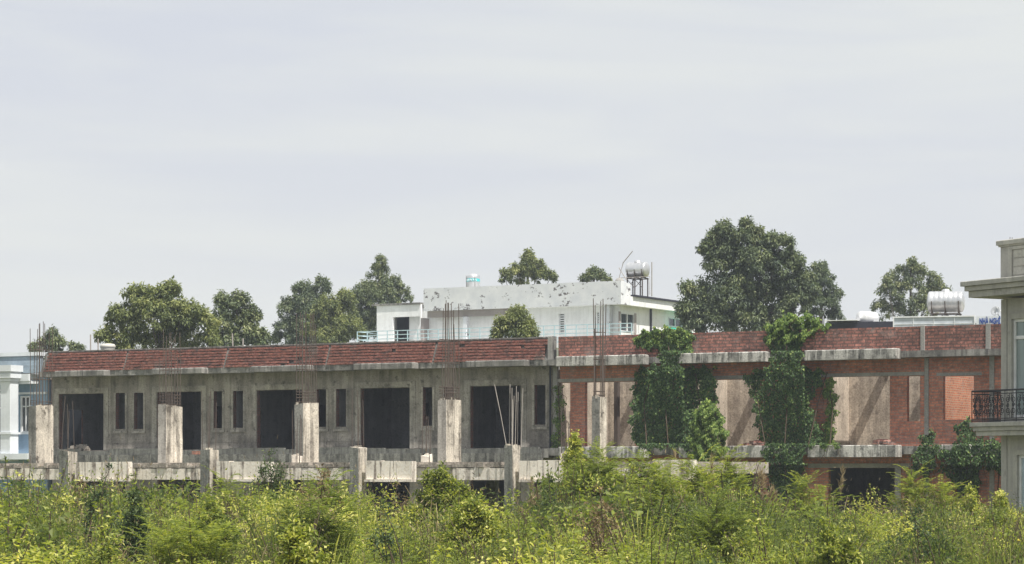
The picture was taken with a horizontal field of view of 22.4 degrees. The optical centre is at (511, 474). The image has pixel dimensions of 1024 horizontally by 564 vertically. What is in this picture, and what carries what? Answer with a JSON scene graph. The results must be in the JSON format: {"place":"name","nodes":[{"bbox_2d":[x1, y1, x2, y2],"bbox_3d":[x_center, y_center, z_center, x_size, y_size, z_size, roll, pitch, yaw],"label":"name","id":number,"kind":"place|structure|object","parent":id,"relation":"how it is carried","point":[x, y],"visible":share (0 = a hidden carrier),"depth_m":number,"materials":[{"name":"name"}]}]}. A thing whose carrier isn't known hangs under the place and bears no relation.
{"place":"outdoors","nodes":[
{"label":"outdoors","id":0,"kind":"place"},
{"bbox_2d":[0,352,80,508],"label":"blue house","id":1,"kind":"structure","parent":0,"point":[14,394],"depth_m":109.76,"materials":[{"name":"grey paint"}]},
{"bbox_2d":[20,396,29,431],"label":"window frame","id":2,"kind":"structure","parent":1,"relation":"in","point":[24,400],"depth_m":110.34,"materials":[{"name":"white glass"}]},
{"bbox_2d":[0,0,1023,373],"label":"sky","id":3,"kind":"structure","parent":0,"point":[260,148],"materials":[{"name":"white"}]},
{"bbox_2d":[357,251,694,355],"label":"white house","id":4,"kind":"structure","parent":0,"point":[548,307],"depth_m":164.80,"materials":[{"name":"paint"}]},
{"bbox_2d":[397,317,408,340],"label":"door","id":5,"kind":"structure","parent":4,"relation":"in","point":[402,322],"depth_m":171.55,"materials":[{"name":"grey glass"}]},
{"bbox_2d":[466,273,479,286],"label":"water tank","id":6,"kind":"object","parent":4,"relation":"on","point":[472,279],"visible":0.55,"depth_m":169.98,"materials":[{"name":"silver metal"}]},
{"bbox_2d":[559,314,564,334],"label":"louvred window","id":7,"kind":"structure","parent":4,"relation":"in","point":[562,316],"depth_m":163.83,"materials":[{"name":"white glass"}]},
{"bbox_2d":[596,312,599,331],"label":"louvred window","id":8,"kind":"structure","parent":4,"relation":"in","point":[597,314],"depth_m":162.52,"materials":[{"name":"white glass"}]},
{"bbox_2d":[621,312,633,332],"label":"window frame","id":9,"kind":"structure","parent":4,"relation":"in","point":[625,317],"depth_m":162.72,"materials":[{"name":"white glass"}]},
{"bbox_2d":[620,260,651,295],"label":"water tank","id":10,"kind":"object","parent":4,"relation":"on","point":[635,270],"visible":1,"depth_m":163.25,"materials":[{"name":"silver metal"}]},
{"bbox_2d":[668,317,681,326],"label":"window frame","id":11,"kind":"structure","parent":4,"relation":"in","point":[672,322],"depth_m":168.78,"materials":[{"name":"white glass"}]},
{"bbox_2d":[512,474,544,541],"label":"tall grass","id":12,"kind":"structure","parent":0,"point":[535,496],"depth_m":64.00,"materials":[{"name":"green plant"}]},
{"bbox_2d":[681,452,737,501],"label":"tall grass","id":13,"kind":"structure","parent":0,"point":[711,459],"depth_m":63.98,"materials":[{"name":"green plant"}]},
{"bbox_2d":[745,468,800,530],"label":"tall grass","id":14,"kind":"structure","parent":0,"point":[762,479],"depth_m":65.98,"materials":[{"name":"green plant"}]},
{"bbox_2d":[837,464,860,530],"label":"tall grass","id":15,"kind":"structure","parent":0,"point":[841,480],"depth_m":71.99,"materials":[{"name":"green plant"}]},
{"label":"ground","id":16,"kind":"structure","parent":0,"visible":0},
{"bbox_2d":[26,324,85,378],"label":"tree","id":17,"kind":"object","parent":16,"relation":"on","point":[59,341],"visible":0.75,"depth_m":159.91,"materials":[{"name":"green plant"}]},
{"bbox_2d":[68,477,96,521],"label":"shrub","id":18,"kind":"object","parent":16,"relation":"on","point":[81,482],"visible":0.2,"depth_m":61.88,"materials":[{"name":"green plant"}]},
{"bbox_2d":[77,458,124,548],"bbox_3d":[-8.207,1.180,52.090,1.077,3.047,0.970,0,0,0],"label":"shrub","id":19,"kind":"object","parent":16,"relation":"on","point":[90,504],"visible":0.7,"depth_m":51.98,"materials":[{"name":"green plant"}]},
{"bbox_2d":[82,497,123,563],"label":"shrub","id":20,"kind":"object","parent":16,"relation":"on","point":[108,553],"visible":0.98,"depth_m":39.88,"materials":[{"name":"green plant"}]},
{"bbox_2d":[116,484,151,563],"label":"shrub","id":21,"kind":"object","parent":16,"relation":"on","point":[129,519],"visible":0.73,"depth_m":45.90,"materials":[{"name":"green plant"}]},
{"bbox_2d":[93,275,223,348],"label":"tree","id":22,"kind":"object","parent":16,"relation":"on","point":[149,305],"visible":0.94,"depth_m":127.47,"materials":[{"name":"green plant"}]},
{"bbox_2d":[122,485,256,563],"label":"shrub","id":23,"kind":"object","parent":16,"relation":"on","point":[172,539],"visible":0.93,"depth_m":41.91,"materials":[{"name":"green plant"}]},
{"bbox_2d":[182,490,240,563],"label":"shrub","id":24,"kind":"object","parent":16,"relation":"on","point":[212,504],"visible":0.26,"depth_m":44.94,"materials":[{"name":"green plant"}]},
{"bbox_2d":[183,464,270,554],"bbox_3d":[-6.208,1.236,58.144,1.925,2.940,2.212,0,0,-34],"label":"shrub","id":25,"kind":"object","parent":16,"relation":"on","point":[226,491],"visible":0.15,"depth_m":58.00,"materials":[{"name":"green plant"}]},
{"bbox_2d":[202,288,274,345],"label":"tree","id":26,"kind":"object","parent":16,"relation":"on","point":[245,318],"visible":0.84,"depth_m":139.68,"materials":[{"name":"green plant"}]},
{"bbox_2d":[247,446,294,555],"bbox_3d":[-5.568,1.025,60.071,1.118,3.356,1.420,0,0,0],"label":"shrub","id":27,"kind":"object","parent":16,"relation":"on","point":[274,486],"visible":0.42,"depth_m":60.03,"materials":[{"name":"green plant"}]},
{"bbox_2d":[260,513,333,563],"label":"shrub","id":28,"kind":"object","parent":16,"relation":"on","point":[294,540],"visible":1,"depth_m":35.88,"materials":[{"name":"green plant"}]},
{"bbox_2d":[38,337,559,519],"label":"unfinished terrace","id":29,"kind":"structure","parent":16,"relation":"on","point":[112,394],"depth_m":104.47,"materials":[{"name":"concrete"}]},
{"bbox_2d":[67,444,90,450],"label":"rubble pile","id":30,"kind":"object","parent":29,"relation":"on","point":[82,447],"visible":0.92,"depth_m":108.40,"materials":[{"name":"grey concrete"}]},
{"bbox_2d":[100,343,115,349],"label":"water tank","id":31,"kind":"object","parent":29,"relation":"on","point":[107,346],"visible":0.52,"depth_m":117.71,"materials":[{"name":"beige plastic"}]},
{"bbox_2d":[267,273,332,344],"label":"tree","id":32,"kind":"object","parent":16,"relation":"on","point":[301,302],"visible":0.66,"depth_m":181.68,"materials":[{"name":"green plant"}]},
{"bbox_2d":[262,481,373,563],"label":"shrub","id":33,"kind":"object","parent":16,"relation":"on","point":[341,529],"visible":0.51,"depth_m":45.77,"materials":[{"name":"green plant"}]},
{"bbox_2d":[295,463,349,540],"bbox_3d":[-3.723,1.244,50.018,0.993,2.920,0.862,0,0,-33],"label":"shrub","id":34,"kind":"object","parent":16,"relation":"on","point":[324,476],"visible":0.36,"depth_m":50.00,"materials":[{"name":"green plant"}]},
{"bbox_2d":[299,287,367,343],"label":"tree","id":35,"kind":"object","parent":16,"relation":"on","point":[334,323],"visible":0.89,"depth_m":175.29,"materials":[{"name":"green plant"}]},
{"bbox_2d":[295,467,380,562],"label":"shrub","id":36,"kind":"object","parent":16,"relation":"on","point":[337,495],"visible":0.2,"depth_m":53.87,"materials":[{"name":"green plant"}]},
{"bbox_2d":[347,253,413,341],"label":"tree","id":37,"kind":"object","parent":16,"relation":"on","point":[369,293],"visible":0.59,"depth_m":195.24,"materials":[{"name":"green plant"}]},
{"bbox_2d":[365,498,403,563],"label":"shrub","id":38,"kind":"object","parent":16,"relation":"on","point":[385,538],"visible":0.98,"depth_m":43.96,"materials":[{"name":"green plant"}]},
{"bbox_2d":[0,298,768,563],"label":"concrete frame","id":39,"kind":"object","parent":16,"relation":"on","point":[511,470],"visible":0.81,"depth_m":74.90,"materials":[{"name":"grey concrete"}]},
{"bbox_2d":[370,477,412,528],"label":"shrub","id":40,"kind":"object","parent":16,"relation":"on","point":[402,509],"visible":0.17,"depth_m":65.94,"materials":[{"name":"green plant"}]},
{"bbox_2d":[406,460,472,544],"bbox_3d":[-1.581,1.181,58.096,1.559,3.048,1.417,0,0,-38],"label":"shrub","id":41,"kind":"object","parent":16,"relation":"on","point":[445,482],"visible":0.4,"depth_m":57.79,"materials":[{"name":"green plant"}]},
{"bbox_2d":[450,479,478,507],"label":"shrub","id":42,"kind":"object","parent":16,"relation":"on","point":[464,486],"visible":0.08,"depth_m":57.93,"materials":[{"name":"green plant"}]},
{"bbox_2d":[430,491,510,563],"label":"shrub","id":43,"kind":"object","parent":16,"relation":"on","point":[478,514],"visible":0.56,"depth_m":47.87,"materials":[{"name":"green plant"}]},
{"bbox_2d":[0,435,1023,563],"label":"undergrowth","id":44,"kind":"object","parent":16,"relation":"on","point":[51,531],"visible":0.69,"depth_m":51.91,"materials":[{"name":"green plant"}]},
{"bbox_2d":[489,303,540,337],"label":"tree","id":45,"kind":"object","parent":16,"relation":"on","point":[516,322],"visible":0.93,"depth_m":121.53,"materials":[{"name":"green plant"}]},
{"bbox_2d":[497,246,558,284],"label":"tree","id":46,"kind":"object","parent":16,"relation":"on","point":[531,267],"visible":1,"depth_m":189.79,"materials":[{"name":"green plant"}]},
{"bbox_2d":[532,474,559,527],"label":"shrub","id":47,"kind":"object","parent":16,"relation":"on","point":[551,481],"visible":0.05,"depth_m":65.86,"materials":[{"name":"green plant"}]},
{"bbox_2d":[559,429,585,505],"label":"shrub","id":48,"kind":"object","parent":16,"relation":"on","point":[574,444],"visible":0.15,"depth_m":65.87,"materials":[{"name":"green plant"}]},
{"bbox_2d":[577,264,612,281],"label":"tree","id":49,"kind":"object","parent":16,"relation":"on","point":[593,274],"visible":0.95,"depth_m":189.74,"materials":[{"name":"green plant"}]},
{"bbox_2d":[548,436,647,523],"bbox_3d":[1.936,0.879,62.912,2.247,3.650,2.638,0,0,31],"label":"shrub","id":50,"kind":"object","parent":16,"relation":"on","point":[605,467],"visible":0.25,"depth_m":62.68,"materials":[{"name":"green plant"}]},
{"bbox_2d":[573,483,627,562],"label":"shrub","id":51,"kind":"object","parent":16,"relation":"on","point":[594,521],"visible":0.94,"depth_m":41.97,"materials":[{"name":"leaves"},{"name":"thin twigs"}]},
{"bbox_2d":[615,445,677,504],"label":"shrub","id":52,"kind":"object","parent":16,"relation":"on","point":[637,462],"visible":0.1,"depth_m":65.93,"materials":[{"name":"green plant"}]},
{"bbox_2d":[619,464,696,538],"bbox_3d":[3.242,1.233,58.114,1.845,2.942,2.154,0,0,0],"label":"shrub","id":53,"kind":"object","parent":16,"relation":"on","point":[661,482],"visible":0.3,"depth_m":57.94,"materials":[{"name":"green plant"}]},
{"bbox_2d":[671,448,686,491],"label":"tall grass","id":54,"kind":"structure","parent":16,"relation":"on","point":[674,454],"depth_m":67.00,"materials":[{"name":"green plant"}]},
{"bbox_2d":[660,442,729,536],"bbox_3d":[4.118,0.979,59.928,2.066,3.449,2.129,0,0,0],"label":"shrub","id":55,"kind":"object","parent":16,"relation":"on","point":[694,479],"visible":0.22,"depth_m":59.82,"materials":[{"name":"green plant"}]},
{"bbox_2d":[659,474,776,563],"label":"shrub","id":56,"kind":"object","parent":16,"relation":"on","point":[721,522],"visible":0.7,"depth_m":45.91,"materials":[{"name":"green plant"}]},
{"bbox_2d":[687,444,764,509],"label":"shrub","id":57,"kind":"object","parent":16,"relation":"on","point":[727,473],"visible":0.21,"depth_m":67.81,"materials":[{"name":"green plant"}]},
{"bbox_2d":[672,215,822,332],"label":"tree","id":58,"kind":"object","parent":16,"relation":"on","point":[747,310],"visible":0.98,"depth_m":149.40,"materials":[{"name":"green plant"}]},
{"bbox_2d":[724,482,778,563],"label":"shrub","id":59,"kind":"object","parent":16,"relation":"on","point":[754,521],"visible":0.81,"depth_m":43.99,"materials":[{"name":"green plant"}]},
{"bbox_2d":[547,323,1000,527],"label":"brick shell","id":60,"kind":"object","parent":16,"relation":"on","point":[903,388],"visible":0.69,"depth_m":93.52,"materials":[{"name":"brick"}]},
{"bbox_2d":[550,385,567,458],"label":"climbing vine","id":61,"kind":"object","parent":60,"relation":"attached to","point":[556,434],"visible":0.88,"depth_m":97.66,"materials":[{"name":"green plant"}]},
{"bbox_2d":[632,324,695,364],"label":"climbing vine","id":62,"kind":"object","parent":60,"relation":"attached to","point":[665,337],"visible":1,"depth_m":95.07,"materials":[{"name":"green plant"}]},
{"bbox_2d":[627,326,719,451],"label":"climbing vine","id":63,"kind":"object","parent":60,"relation":"attached to","point":[664,403],"visible":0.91,"depth_m":94.64,"materials":[{"name":"green plant"}]},
{"bbox_2d":[685,398,731,461],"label":"climbing vine","id":64,"kind":"object","parent":60,"relation":"attached to","point":[706,430],"visible":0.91,"depth_m":92.89,"materials":[{"name":"green plant"}]},
{"bbox_2d":[741,440,763,445],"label":"brick pile","id":65,"kind":"object","parent":60,"relation":"on","point":[755,442],"visible":0.98,"depth_m":92.89,"materials":[{"name":"brick"}]},
{"bbox_2d":[742,322,827,501],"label":"climbing vine","id":66,"kind":"object","parent":60,"relation":"attached to","point":[790,402],"visible":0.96,"depth_m":92.40,"materials":[{"name":"green plant"}]},
{"bbox_2d":[763,310,831,350],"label":"climbing vine","id":67,"kind":"object","parent":60,"relation":"attached to","point":[807,321],"visible":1,"depth_m":92.53,"materials":[{"name":"green plant"}]},
{"bbox_2d":[816,376,840,463],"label":"climbing vine","id":68,"kind":"object","parent":60,"relation":"attached to","point":[830,431],"visible":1,"depth_m":91.82,"materials":[{"name":"green plant"}]},
{"bbox_2d":[872,439,895,444],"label":"brick pile","id":69,"kind":"object","parent":60,"relation":"on","point":[883,441],"visible":1,"depth_m":90.55,"materials":[{"name":"brick"}]},
{"bbox_2d":[905,428,940,496],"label":"climbing vine","id":70,"kind":"object","parent":60,"relation":"attached to","point":[917,457],"visible":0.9,"depth_m":89.74,"materials":[{"name":"green plant"}]},
{"bbox_2d":[936,415,1000,496],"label":"climbing vine","id":71,"kind":"object","parent":60,"relation":"attached to","point":[965,472],"visible":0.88,"depth_m":89.23,"materials":[{"name":"green plant"}]},
{"bbox_2d":[768,470,845,528],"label":"shrub","id":72,"kind":"object","parent":16,"relation":"on","point":[797,495],"visible":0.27,"depth_m":69.78,"materials":[{"name":"green plant"}]},
{"bbox_2d":[798,260,846,324],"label":"tree","id":73,"kind":"object","parent":16,"relation":"on","point":[829,298],"visible":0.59,"depth_m":171.53,"materials":[{"name":"green plant"}]},
{"bbox_2d":[789,514,866,563],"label":"shrub","id":74,"kind":"object","parent":16,"relation":"on","point":[830,554],"visible":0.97,"depth_m":41.84,"materials":[{"name":"green plant"}]},
{"bbox_2d":[852,484,885,545],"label":"shrub","id":75,"kind":"object","parent":16,"relation":"on","point":[870,501],"visible":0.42,"depth_m":74.02,"materials":[{"name":"green plant"}]},
{"bbox_2d":[824,320,975,328],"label":"guesthouse","id":76,"kind":"structure","parent":16,"relation":"on","point":[838,324],"depth_m":135.72,"materials":[{"name":"paint"}]},
{"bbox_2d":[856,311,878,321],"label":"water tank","id":77,"kind":"object","parent":76,"relation":"on","point":[864,316],"visible":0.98,"depth_m":136.16,"materials":[{"name":"white plastic"}]},
{"bbox_2d":[893,315,974,326],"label":"panelled board","id":78,"kind":"object","parent":76,"relation":"on","point":[905,321],"visible":0.73,"depth_m":134.14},
{"bbox_2d":[927,289,964,315],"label":"water tank","id":79,"kind":"object","parent":76,"relation":"on","point":[945,301],"visible":0.94,"depth_m":136.03,"materials":[{"name":"silver metal"}]},
{"bbox_2d":[976,316,1000,324],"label":"rooftop sign","id":80,"kind":"object","parent":76,"relation":"attached to","point":[988,319],"visible":0.37,"depth_m":133.32,"materials":[{"name":"white plastic"}]},
{"bbox_2d":[991,306,1000,315],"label":"satellite dish","id":81,"kind":"object","parent":76,"relation":"on","point":[995,310],"visible":0.98,"depth_m":133.76,"materials":[{"name":"grey metal"}]},
{"bbox_2d":[869,256,951,320],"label":"tree","id":82,"kind":"object","parent":16,"relation":"on","point":[913,271],"visible":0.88,"depth_m":191.85,"materials":[{"name":"green plant"}]},
{"bbox_2d":[879,462,949,522],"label":"shrub","id":83,"kind":"object","parent":16,"relation":"on","point":[907,490],"visible":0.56,"depth_m":71.84,"materials":[{"name":"green plant"}]},
{"bbox_2d":[904,504,934,563],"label":"shrub","id":84,"kind":"object","parent":16,"relation":"on","point":[915,528],"visible":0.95,"depth_m":43.94,"materials":[{"name":"green plant"}]},
{"bbox_2d":[919,474,974,515],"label":"shrub","id":85,"kind":"object","parent":16,"relation":"on","point":[943,488],"visible":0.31,"depth_m":71.82,"materials":[{"name":"green plant"}]},
{"bbox_2d":[951,481,986,533],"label":"shrub","id":86,"kind":"object","parent":16,"relation":"on","point":[972,501],"visible":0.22,"depth_m":65.82,"materials":[{"name":"green plant"}]},
{"bbox_2d":[960,238,1023,512],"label":"grey house","id":87,"kind":"structure","parent":16,"relation":"on","point":[1007,287],"depth_m":79.54,"materials":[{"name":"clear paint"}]},
{"bbox_2d":[1014,318,1023,416],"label":"window frame","id":88,"kind":"structure","parent":87,"relation":"in","point":[1018,323],"depth_m":79.44,"materials":[{"name":"white glass"}]},
{"bbox_2d":[972,488,1022,559],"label":"shrub","id":89,"kind":"object","parent":16,"relation":"on","point":[1003,498],"visible":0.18,"depth_m":59.92,"materials":[{"name":"green plant"}]}
]}

